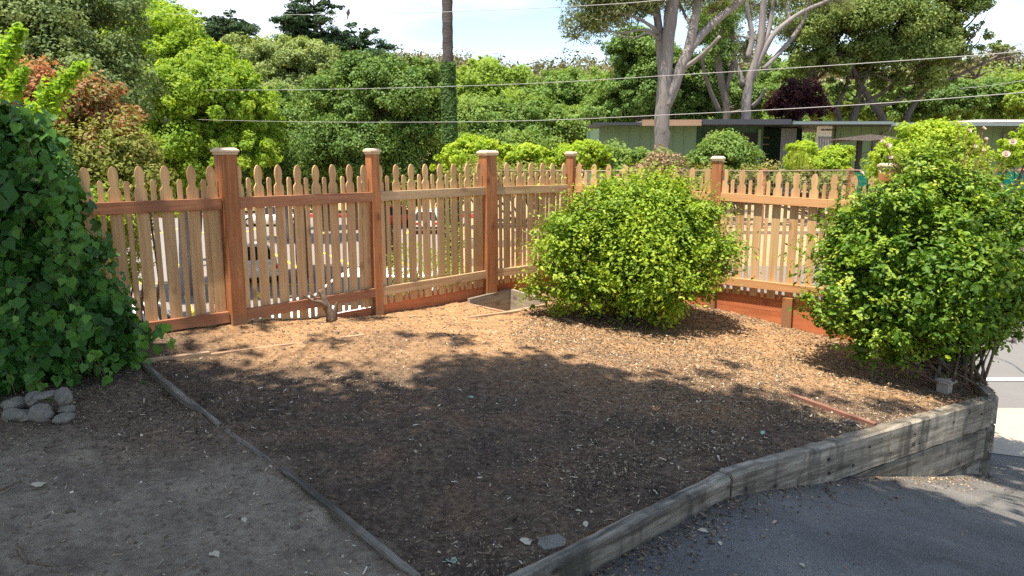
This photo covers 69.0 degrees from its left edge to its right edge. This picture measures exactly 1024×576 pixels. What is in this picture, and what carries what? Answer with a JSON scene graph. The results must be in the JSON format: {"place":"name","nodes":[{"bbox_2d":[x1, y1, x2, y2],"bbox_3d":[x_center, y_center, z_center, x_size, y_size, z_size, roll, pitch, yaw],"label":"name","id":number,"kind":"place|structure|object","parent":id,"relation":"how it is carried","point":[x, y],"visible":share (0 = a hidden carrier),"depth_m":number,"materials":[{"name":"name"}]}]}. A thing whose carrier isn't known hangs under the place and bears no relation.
{"place":"outdoors","nodes":[
{"label":"outdoors","id":0,"kind":"place"},
{"bbox_2d":[127,218,463,319],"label":"parking lot","id":1,"kind":"structure","parent":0,"point":[205,269],"depth_m":36.30,"materials":[{"name":"asphalt"}]},
{"bbox_2d":[132,302,170,320],"bbox_3d":[-9.368,1.137,18.273,2.060,1.500,4.536,-3,11,-15],"label":"parked car","id":2,"kind":"object","parent":1,"relation":"on","point":[159,314],"visible":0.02,"depth_m":18.44,"materials":[{"name":"metal"}]},
{"bbox_2d":[247,242,278,279],"bbox_3d":[-11.028,-1.176,31.270,2.060,1.450,4.636,-5,12,-28],"label":"parked car","id":3,"kind":"object","parent":1,"relation":"on","point":[256,258],"visible":0.09,"depth_m":29.66,"materials":[{"name":"silver metal"}]},
{"bbox_2d":[245,206,293,225],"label":"parked car","id":4,"kind":"object","parent":1,"relation":"on","point":[266,213],"visible":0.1,"depth_m":53.11,"materials":[{"name":"white metal"}]},
{"bbox_2d":[139,229,417,315],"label":"parking lines","id":5,"kind":"object","parent":1,"relation":"on","point":[192,312],"visible":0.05,"depth_m":29.79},
{"bbox_2d":[271,268,437,317],"bbox_3d":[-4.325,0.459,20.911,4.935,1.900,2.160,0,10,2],"label":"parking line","id":6,"kind":"object","parent":1,"relation":"on","point":[291,313],"visible":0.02,"depth_m":20.09,"materials":[{"name":"paint"}]},
{"bbox_2d":[390,205,407,225],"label":"parked car","id":7,"kind":"object","parent":1,"relation":"on","point":[391,213],"visible":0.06,"depth_m":52.38,"materials":[{"name":"red metal"}]},
{"bbox_2d":[416,208,436,231],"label":"parked car","id":8,"kind":"object","parent":1,"relation":"on","point":[430,220],"visible":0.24,"depth_m":47.94,"materials":[{"name":"white metal"}]},
{"bbox_2d":[161,211,472,213],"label":"pavement","id":9,"kind":"structure","parent":0,"point":[246,212],"depth_m":62.44,"materials":[{"name":"concrete"}]},
{"bbox_2d":[0,291,994,575],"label":"garden soil","id":10,"kind":"structure","parent":0,"point":[148,556],"depth_m":4.12,"materials":[{"name":"soil"}]},
{"bbox_2d":[0,479,23,491],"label":"stick","id":11,"kind":"object","parent":10,"relation":"on","point":[4,488],"visible":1,"depth_m":3.43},
{"bbox_2d":[1,396,26,409],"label":"rock","id":12,"kind":"object","parent":10,"relation":"on","point":[18,402],"visible":0.76,"depth_m":4.20,"materials":[{"name":"stone"}]},
{"bbox_2d":[1,408,28,421],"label":"rock","id":13,"kind":"object","parent":10,"relation":"on","point":[15,414],"visible":0.95,"depth_m":4.12,"materials":[{"name":"stone"}]},
{"bbox_2d":[15,543,27,564],"bbox_3d":[-1.903,1.033,2.893,0.014,0.015,0.188,-10,14,-43],"label":"stick","id":14,"kind":"object","parent":10,"relation":"on","point":[19,549],"visible":1,"depth_m":2.89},
{"bbox_2d":[24,391,40,406],"bbox_3d":[-2.720,0.626,4.235,0.093,0.081,0.113,-2,10,-12],"label":"rock","id":15,"kind":"object","parent":10,"relation":"on","point":[30,401],"visible":0.77,"depth_m":4.20,"materials":[{"name":"stone"}]},
{"bbox_2d":[30,482,44,486],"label":"fallen leaf","id":16,"kind":"object","parent":10,"relation":"on","point":[36,484],"visible":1,"depth_m":3.45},
{"bbox_2d":[27,403,53,421],"bbox_3d":[-2.642,0.706,4.173,0.131,0.124,0.117,-8,13,-37],"label":"rock","id":17,"kind":"object","parent":10,"relation":"on","point":[40,412],"visible":0.97,"depth_m":4.14,"materials":[{"name":"stone"}]},
{"bbox_2d":[33,390,55,399],"bbox_3d":[-2.640,0.607,4.220,0.099,0.038,0.142,3,11,16],"label":"rock","id":18,"kind":"object","parent":17,"relation":"on","point":[45,395],"visible":0.91,"depth_m":4.19,"materials":[{"name":"stone"}]},
{"bbox_2d":[28,560,58,566],"bbox_3d":[-1.778,1.048,2.829,0.129,0.012,0.014,2,10,11],"label":"stick","id":19,"kind":"object","parent":10,"relation":"on","point":[37,563],"visible":1,"depth_m":2.83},
{"bbox_2d":[52,412,75,423],"bbox_3d":[-2.515,0.730,4.189,0.088,0.061,0.136,4,11,20],"label":"rock","id":20,"kind":"object","parent":10,"relation":"on","point":[63,418],"visible":1,"depth_m":4.16,"materials":[{"name":"stone"}]},
{"bbox_2d":[56,404,75,412],"bbox_3d":[-2.548,0.694,4.259,0.080,0.061,0.099,10,14,43],"label":"rock","id":21,"kind":"object","parent":10,"relation":"on","point":[67,408],"visible":0.82,"depth_m":4.23,"materials":[{"name":"stone"}]},
{"bbox_2d":[54,387,72,405],"bbox_3d":[-2.557,0.619,4.246,0.099,0.108,0.097,-3,11,-18],"label":"rock","id":22,"kind":"object","parent":21,"relation":"on","point":[63,396],"visible":1,"depth_m":4.22,"materials":[{"name":"stone"}]},
{"bbox_2d":[0,93,175,400],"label":"ivy thicket","id":23,"kind":"object","parent":10,"relation":"on","point":[66,310],"visible":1,"depth_m":4.57,"materials":[{"name":"green plant"}]},
{"bbox_2d":[143,351,209,362],"bbox_3d":[-2.338,0.506,5.200,0.432,0.092,0.036,-8,13,-36],"label":"edging board","id":24,"kind":"object","parent":10,"relation":"on","point":[189,355],"visible":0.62,"depth_m":5.21,"materials":[{"name":"wood"}]},
{"bbox_2d":[140,362,220,425],"bbox_3d":[-2.079,0.676,4.643,1.176,0.204,0.036,10,14,44],"label":"edging board","id":25,"kind":"object","parent":10,"relation":"on","point":[179,395],"visible":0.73,"depth_m":4.62,"materials":[{"name":"wood"}]},
{"bbox_2d":[209,550,218,556],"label":"fallen leaf","id":26,"kind":"object","parent":10,"relation":"on","point":[215,553],"visible":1,"depth_m":2.92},
{"bbox_2d":[225,429,272,463],"bbox_3d":[-1.391,0.878,3.961,0.032,0.098,0.718,-9,14,-42],"label":"edging board","id":27,"kind":"object","parent":10,"relation":"on","point":[257,452],"visible":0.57,"depth_m":3.95,"materials":[{"name":"wood"}]},
{"bbox_2d":[210,334,362,355],"bbox_3d":[-1.691,0.462,5.725,1.209,0.126,0.032,-8,13,-39],"label":"edging board","id":28,"kind":"object","parent":10,"relation":"on","point":[221,353],"visible":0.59,"depth_m":5.58,"materials":[{"name":"wood"}]},
{"bbox_2d":[302,289,337,322],"bbox_3d":[-1.631,0.162,6.401,0.309,0.310,0.108,-10,14,-44],"label":"driftwood stump","id":29,"kind":"object","parent":10,"relation":"on","point":[331,314],"visible":0.98,"depth_m":6.40,"materials":[{"name":"wood"}]},
{"bbox_2d":[280,466,420,575],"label":"edging board","id":30,"kind":"object","parent":10,"relation":"on","point":[371,541],"visible":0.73,"depth_m":3.13,"materials":[{"name":"wood"}]},
{"bbox_2d":[79,148,897,340],"bbox_3d":[-0.383,-0.233,7.239,7.901,2.207,2.657,-4,11,-19],"label":"picket fence","id":31,"kind":"object","parent":10,"relation":"on","point":[223,203],"visible":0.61,"depth_m":6.96,"materials":[{"name":"brown wood"}]},
{"bbox_2d":[0,294,993,575],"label":"wood chips","id":32,"kind":"object","parent":10,"relation":"on","point":[628,354],"visible":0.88,"depth_m":4.98,"materials":[{"name":"wood"}]},
{"bbox_2d":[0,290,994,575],"bbox_3d":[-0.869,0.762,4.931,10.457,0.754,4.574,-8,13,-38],"label":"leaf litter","id":33,"kind":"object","parent":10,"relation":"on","point":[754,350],"visible":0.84,"depth_m":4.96,"materials":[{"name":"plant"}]},
{"bbox_2d":[468,307,537,317],"bbox_3d":[-0.071,0.274,7.360,0.890,0.115,0.032,-9,13,-41],"label":"edging board","id":34,"kind":"object","parent":10,"relation":"on","point":[498,313],"visible":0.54,"depth_m":7.30,"materials":[{"name":"wood"}]},
{"bbox_2d":[467,288,547,311],"bbox_3d":[-0.030,0.307,7.945,0.775,0.428,0.740,-10,14,-44],"label":"pit frame","id":35,"kind":"object","parent":10,"relation":"on","point":[503,300],"visible":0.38,"depth_m":8.16,"materials":[{"name":"grey wood"}]},
{"bbox_2d":[520,538,531,544],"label":"fallen leaf","id":36,"kind":"object","parent":10,"relation":"on","point":[525,540],"visible":1,"depth_m":3.07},
{"bbox_2d":[516,530,542,543],"bbox_3d":[0.068,1.037,3.125,0.023,0.016,0.165,10,14,43],"label":"stick","id":37,"kind":"object","parent":10,"relation":"on","point":[517,542],"visible":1,"depth_m":3.12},
{"bbox_2d":[537,534,566,549],"bbox_3d":[0.167,1.057,3.078,0.130,0.024,0.095,-4,14,-28],"label":"flat stone","id":38,"kind":"object","parent":10,"relation":"on","point":[551,542],"visible":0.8,"depth_m":3.07,"materials":[{"name":"stone"}]},
{"bbox_2d":[540,309,583,326],"bbox_3d":[0.468,0.314,7.320,0.032,0.095,0.741,-6,12,-31],"label":"edging board","id":39,"kind":"object","parent":10,"relation":"on","point":[575,322],"visible":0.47,"depth_m":7.13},
{"bbox_2d":[513,141,760,330],"bbox_3d":[1.173,-0.425,7.198,2.322,1.977,2.445,0,10,0],"label":"rounded bush","id":40,"kind":"object","parent":10,"relation":"on","point":[625,236],"visible":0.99,"depth_m":6.95,"materials":[{"name":"green plant"}]},
{"bbox_2d":[660,286,678,327],"bbox_3d":[1.480,0.141,7.066,0.208,0.526,0.039,0,10,0],"label":"weed sprout","id":41,"kind":"object","parent":10,"relation":"on","point":[666,313],"visible":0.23,"depth_m":7.09,"materials":[{"name":"green plant"}]},
{"bbox_2d":[791,393,876,428],"bbox_3d":[2.234,0.873,5.207,0.037,0.118,0.627,-7,13,-36],"label":"edging board","id":42,"kind":"object","parent":10,"relation":"on","point":[844,414],"visible":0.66,"depth_m":5.17,"materials":[{"name":"wood"}]},
{"bbox_2d":[774,120,1023,385],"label":"bush","id":43,"kind":"object","parent":10,"relation":"on","point":[923,266],"visible":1,"depth_m":6.06,"materials":[{"name":"green plant"}]},
{"bbox_2d":[934,377,957,394],"bbox_3d":[3.624,0.816,6.242,0.150,0.136,0.150,-8,13,-39],"label":"flower pot","id":44,"kind":"object","parent":10,"relation":"on","point":[944,385],"visible":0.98,"depth_m":6.21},
{"bbox_2d":[158,0,1023,80],"label":"sky","id":45,"kind":"structure","parent":0,"point":[523,35],"materials":[{"name":"white"}]},
{"bbox_2d":[245,116,1010,572],"bbox_3d":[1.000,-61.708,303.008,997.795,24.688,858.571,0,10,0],"label":"ground","id":46,"kind":"structure","parent":0,"point":[725,258],"depth_m":19.73,"materials":[{"name":"concrete"}]},
{"bbox_2d":[1,54,148,159],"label":"photinia shrub","id":47,"kind":"object","parent":46,"relation":"on","point":[84,100],"visible":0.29,"depth_m":9.13,"materials":[{"name":"red plant"}]},
{"bbox_2d":[0,0,172,149],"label":"oak tree","id":48,"kind":"object","parent":46,"relation":"on","point":[62,33],"visible":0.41,"depth_m":18.50,"materials":[{"name":"green plant"}]},
{"bbox_2d":[46,105,178,315],"bbox_3d":[-5.245,0.551,9.406,2.193,5.586,1.940,8,13,36],"label":"tangled shrub","id":49,"kind":"object","parent":46,"relation":"on","point":[125,156],"visible":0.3,"depth_m":8.93,"materials":[{"name":"green plant"}]},
{"bbox_2d":[0,21,28,106],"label":"vine shoot","id":50,"kind":"object","parent":49,"relation":"attached to","point":[10,49],"visible":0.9,"depth_m":8.13,"materials":[{"name":"green plant"}]},
{"bbox_2d":[0,64,30,103],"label":"vine shoot","id":51,"kind":"object","parent":49,"relation":"attached to","point":[17,82],"visible":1,"depth_m":8.10,"materials":[{"name":"green plant"}]},
{"bbox_2d":[16,59,91,128],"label":"vine shoot","id":52,"kind":"object","parent":49,"relation":"attached to","point":[52,96],"visible":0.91,"depth_m":8.01,"materials":[{"name":"green plant"}]},
{"bbox_2d":[90,178,145,321],"bbox_3d":[-4.223,1.175,7.782,0.897,4.605,1.069,6,12,31],"label":"leafy shrub","id":53,"kind":"object","parent":46,"relation":"on","point":[95,194],"visible":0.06,"depth_m":7.60,"materials":[{"name":"green plant"}]},
{"bbox_2d":[155,0,203,236],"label":"olive tree","id":54,"kind":"object","parent":46,"relation":"on","point":[199,191],"visible":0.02,"depth_m":32.60,"materials":[{"name":"green plant"}]},
{"bbox_2d":[86,0,287,295],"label":"maple tree","id":55,"kind":"object","parent":46,"relation":"on","point":[213,85],"visible":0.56,"depth_m":24.96,"materials":[{"name":"green plant"}]},
{"bbox_2d":[198,8,261,49],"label":"cypress tree","id":56,"kind":"object","parent":46,"relation":"on","point":[217,28],"visible":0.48,"depth_m":58.75,"materials":[{"name":"green plant"}]},
{"bbox_2d":[220,32,341,241],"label":"olive tree","id":57,"kind":"object","parent":46,"relation":"on","point":[282,57],"visible":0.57,"depth_m":41.09,"materials":[{"name":"green plant"}]},
{"bbox_2d":[240,68,337,277],"bbox_3d":[-8.670,-4.490,30.299,5.555,8.656,5.048,0,10,0],"label":"oak tree","id":58,"kind":"object","parent":46,"relation":"on","point":[287,107],"visible":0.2,"depth_m":29.48,"materials":[{"name":"green plant"}]},
{"bbox_2d":[159,214,472,217],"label":"kerb","id":59,"kind":"structure","parent":46,"relation":"on","point":[311,215],"depth_m":60.94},
{"bbox_2d":[267,0,365,231],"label":"cypress tree","id":60,"kind":"object","parent":46,"relation":"on","point":[293,26],"visible":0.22,"depth_m":47.33,"materials":[{"name":"green plant"}]},
{"bbox_2d":[172,164,472,208],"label":"hedge row","id":61,"kind":"object","parent":46,"relation":"on","point":[245,194],"depth_m":61.34,"materials":[{"name":"green plant"}]},
{"bbox_2d":[263,47,466,266],"bbox_3d":[-5.696,-4.394,28.415,7.829,9.151,4.758,-2,10,-12],"label":"oak tree","id":62,"kind":"object","parent":46,"relation":"on","point":[397,123],"visible":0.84,"depth_m":27.21,"materials":[{"name":"green plant"}]},
{"bbox_2d":[338,22,399,229],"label":"cypress tree","id":63,"kind":"object","parent":46,"relation":"on","point":[366,33],"visible":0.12,"depth_m":48.65,"materials":[{"name":"green plant"}]},
{"bbox_2d":[152,0,660,14],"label":"overhead wire","id":64,"kind":"object","parent":46,"relation":"on","point":[417,12],"visible":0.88,"depth_m":16.38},
{"bbox_2d":[386,222,472,295],"bbox_3d":[-1.205,0.675,11.341,1.739,3.299,1.865,0,10,0],"label":"bank shrub","id":65,"kind":"object","parent":46,"relation":"on","point":[423,262],"visible":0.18,"depth_m":10.93,"materials":[{"name":"green plant"}]},
{"bbox_2d":[440,0,463,287],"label":"utility pole","id":66,"kind":"object","parent":46,"relation":"on","point":[449,119],"visible":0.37,"depth_m":26.01,"materials":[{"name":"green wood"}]},
{"bbox_2d":[429,133,508,202],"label":"lime shrub","id":67,"kind":"object","parent":46,"relation":"on","point":[460,149],"visible":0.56,"depth_m":21.34,"materials":[{"name":"green plant"}]},
{"bbox_2d":[456,55,534,102],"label":"broadleaf tree","id":68,"kind":"object","parent":46,"relation":"on","point":[490,73],"visible":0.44,"depth_m":49.14,"materials":[{"name":"green plant"}]},
{"bbox_2d":[431,89,568,180],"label":"broadleaf tree","id":69,"kind":"object","parent":46,"relation":"on","point":[514,114],"visible":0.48,"depth_m":40.44,"materials":[{"name":"green plant"}]},
{"bbox_2d":[444,153,583,226],"bbox_3d":[0.056,-2.647,20.335,3.889,2.098,2.141,0,10,0],"label":"bank shrub","id":70,"kind":"object","parent":46,"relation":"on","point":[472,163],"visible":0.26,"depth_m":19.96,"materials":[{"name":"green plant"}]},
{"bbox_2d":[496,142,559,217],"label":"lime shrub","id":71,"kind":"object","parent":46,"relation":"on","point":[525,151],"visible":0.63,"depth_m":21.27,"materials":[{"name":"green plant"}]},
{"bbox_2d":[543,139,611,175],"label":"lime shrub","id":72,"kind":"object","parent":46,"relation":"on","point":[560,150],"visible":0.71,"depth_m":21.34,"materials":[{"name":"green plant"}]},
{"bbox_2d":[513,65,654,145],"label":"broadleaf tree","id":73,"kind":"object","parent":46,"relation":"on","point":[578,95],"visible":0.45,"depth_m":42.90,"materials":[{"name":"green plant"}]},
{"bbox_2d":[181,92,1023,121],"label":"overhead wire","id":74,"kind":"object","parent":46,"relation":"on","point":[710,112],"visible":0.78,"depth_m":11.91,"materials":[{"name":"metal"}]},
{"bbox_2d":[185,61,1023,184],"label":"wood edge","id":75,"kind":"object","parent":46,"relation":"on","point":[812,136],"visible":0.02,"depth_m":66.70,"materials":[{"name":"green plant"}]},
{"bbox_2d":[597,137,677,179],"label":"green shrub","id":76,"kind":"object","parent":46,"relation":"on","point":[619,153],"visible":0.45,"depth_m":21.83,"materials":[{"name":"green plant"}]},
{"bbox_2d":[579,22,707,123],"bbox_3d":[6.703,-8.549,36.149,6.925,8.222,3.966,-4,11,-21],"label":"oak tree","id":77,"kind":"object","parent":46,"relation":"on","point":[629,59],"visible":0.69,"depth_m":35.14,"materials":[{"name":"green plant"}]},
{"bbox_2d":[471,231,823,265],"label":"timber wall","id":78,"kind":"structure","parent":46,"relation":"on","point":[769,232],"depth_m":19.61,"materials":[{"name":"wood"}]},
{"bbox_2d":[557,0,748,151],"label":"gum tree","id":79,"kind":"object","parent":46,"relation":"on","point":[593,19],"visible":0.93,"depth_m":22.92,"materials":[{"name":"grey plant"}]},
{"bbox_2d":[619,144,688,182],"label":"shrub","id":80,"kind":"object","parent":46,"relation":"on","point":[661,159],"visible":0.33,"depth_m":9.40,"materials":[{"name":"green plant"}]},
{"bbox_2d":[293,51,1023,89],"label":"overhead wire","id":81,"kind":"object","parent":46,"relation":"on","point":[697,73],"visible":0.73,"depth_m":12.05,"materials":[{"name":"metal"}]},
{"bbox_2d":[380,44,1023,118],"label":"wood","id":82,"kind":"object","parent":46,"relation":"on","point":[460,60],"visible":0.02,"depth_m":170.57,"materials":[{"name":"green plant"}]},
{"bbox_2d":[688,0,746,118],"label":"gum tree","id":83,"kind":"object","parent":46,"relation":"on","point":[719,50],"visible":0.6,"depth_m":31.62,"materials":[{"name":"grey plant"}]},
{"bbox_2d":[681,128,765,214],"bbox_3d":[6.283,-3.363,22.286,2.344,2.808,1.791,7,12,33],"label":"green shrub","id":84,"kind":"object","parent":46,"relation":"on","point":[734,150],"visible":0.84,"depth_m":21.77,"materials":[{"name":"green plant"}]},
{"bbox_2d":[670,0,786,119],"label":"oak tree","id":85,"kind":"object","parent":46,"relation":"on","point":[699,96],"visible":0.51,"depth_m":35.82,"materials":[{"name":"green leaf"},{"name":"pale bark"}]},
{"bbox_2d":[507,382,998,575],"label":"timber retaining wall","id":86,"kind":"structure","parent":46,"relation":"on","point":[953,439],"depth_m":4.41,"materials":[{"name":"grey wood"}]},
{"bbox_2d":[497,168,1023,228],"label":"wire fence","id":87,"kind":"object","parent":46,"relation":"on","point":[865,180],"visible":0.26,"depth_m":19.62,"materials":[{"name":"metal"}]},
{"bbox_2d":[677,159,853,223],"bbox_3d":[6.966,-2.645,20.840,6.236,1.929,1.870,0,10,0],"label":"green shrub","id":88,"kind":"object","parent":46,"relation":"on","point":[822,177],"visible":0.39,"depth_m":20.47,"materials":[{"name":"green plant"}]},
{"bbox_2d":[724,0,861,118],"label":"gum tree","id":89,"kind":"object","parent":46,"relation":"on","point":[762,39],"visible":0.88,"depth_m":32.77,"materials":[{"name":"grey plant"}]},
{"bbox_2d":[781,144,817,175],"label":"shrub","id":90,"kind":"object","parent":46,"relation":"on","point":[798,163],"visible":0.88,"depth_m":21.08,"materials":[{"name":"plant"}]},
{"bbox_2d":[763,76,836,194],"bbox_3d":[13.959,-7.331,36.410,3.265,5.755,2.845,0,10,0],"label":"plum tree","id":91,"kind":"object","parent":46,"relation":"on","point":[795,93],"visible":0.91,"depth_m":35.50,"materials":[{"name":"purple plant"}]},
{"bbox_2d":[586,119,1023,202],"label":"green house","id":92,"kind":"structure","parent":46,"relation":"on","point":[771,138],"depth_m":29.55,"materials":[{"name":"paint"}]},
{"bbox_2d":[734,129,761,202],"bbox_3d":[9.435,-4.822,29.863,0.927,3.015,0.090,0,10,0],"label":"door","id":93,"kind":"structure","parent":92,"relation":"in","point":[755,138],"depth_m":29.67,"materials":[{"name":"green"}]},
{"bbox_2d":[815,118,836,149],"bbox_3d":[12.310,-5.630,29.342,0.832,2.050,0.100,0,10,0],"label":"white door","id":94,"kind":"structure","parent":92,"relation":"attached to","point":[824,130],"depth_m":29.26,"materials":[{"name":"paint"}]},
{"bbox_2d":[871,141,879,152],"bbox_3d":[14.616,-5.497,29.660,0.590,0.789,0.050,0,10,0],"label":"window","id":95,"kind":"structure","parent":92,"relation":"in","point":[873,142],"depth_m":29.60,"materials":[{"name":"black glass"}]},
{"bbox_2d":[782,140,855,220],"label":"lime shrub","id":96,"kind":"object","parent":46,"relation":"on","point":[835,157],"visible":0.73,"depth_m":21.34,"materials":[{"name":"green plant"}]},
{"bbox_2d":[743,53,897,120],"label":"broadleaf tree","id":97,"kind":"object","parent":46,"relation":"on","point":[770,78],"visible":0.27,"depth_m":48.08,"materials":[{"name":"green plant"}]},
{"bbox_2d":[818,136,830,198],"bbox_3d":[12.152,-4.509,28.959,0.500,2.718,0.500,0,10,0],"label":"grey chair","id":98,"kind":"object","parent":46,"relation":"on","point":[825,138],"visible":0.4,"depth_m":28.96,"materials":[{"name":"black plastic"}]},
{"bbox_2d":[824,134,899,172],"bbox_3d":[12.024,-3.866,25.214,3.000,2.620,2.600,0,10,0],"label":"patio umbrella","id":99,"kind":"object","parent":46,"relation":"on","point":[861,139],"visible":0.59,"depth_m":24.98,"materials":[{"name":"beige fabric"}]},
{"bbox_2d":[772,0,1022,121],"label":"oak tree","id":100,"kind":"object","parent":46,"relation":"on","point":[923,29],"visible":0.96,"depth_m":37.44,"materials":[{"name":"green plant"}]},
{"bbox_2d":[860,116,996,185],"bbox_3d":[6.129,-0.788,11.055,1.851,3.434,1.476,0,10,0],"label":"lime shrub","id":101,"kind":"object","parent":46,"relation":"on","point":[916,134],"visible":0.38,"depth_m":10.56,"materials":[{"name":"green plant"}]},
{"bbox_2d":[861,76,1021,121],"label":"broadleaf tree","id":102,"kind":"object","parent":46,"relation":"on","point":[986,107],"visible":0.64,"depth_m":45.57,"materials":[{"name":"green plant"}]},
{"bbox_2d":[996,71,1023,119],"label":"broadleaf tree","id":103,"kind":"object","parent":46,"relation":"on","point":[1012,103],"visible":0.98,"depth_m":44.82,"materials":[{"name":"green plant"}]},
{"bbox_2d":[587,453,1023,575],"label":"driveway","id":104,"kind":"structure","parent":0,"point":[872,537],"depth_m":3.54,"materials":[{"name":"asphalt"}]},
{"bbox_2d":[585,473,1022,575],"bbox_3d":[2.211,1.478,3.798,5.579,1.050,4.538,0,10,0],"label":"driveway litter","id":105,"kind":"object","parent":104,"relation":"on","point":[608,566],"visible":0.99,"depth_m":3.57,"materials":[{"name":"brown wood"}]},
{"bbox_2d":[724,266,1023,407],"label":"street","id":106,"kind":"structure","parent":0,"point":[1009,394],"depth_m":10.19,"materials":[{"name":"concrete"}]},
{"bbox_2d":[987,378,1023,380],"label":"street line","id":107,"kind":"object","parent":106,"relation":"on","point":[1005,379],"depth_m":9.61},
{"bbox_2d":[991,123,1023,210],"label":"lime shrub","id":108,"kind":"object","parent":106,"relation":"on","point":[1014,159],"visible":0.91,"depth_m":15.71,"materials":[{"name":"green plant"}]},
{"bbox_2d":[960,80,1023,88],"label":"overhead wire","id":109,"kind":"object","parent":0,"point":[992,85],"visible":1,"depth_m":31.95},
{"bbox_2d":[990,408,1023,456],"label":"pavement","id":110,"kind":"structure","parent":0,"point":[1009,433],"depth_m":7.62,"materials":[{"name":"concrete"}]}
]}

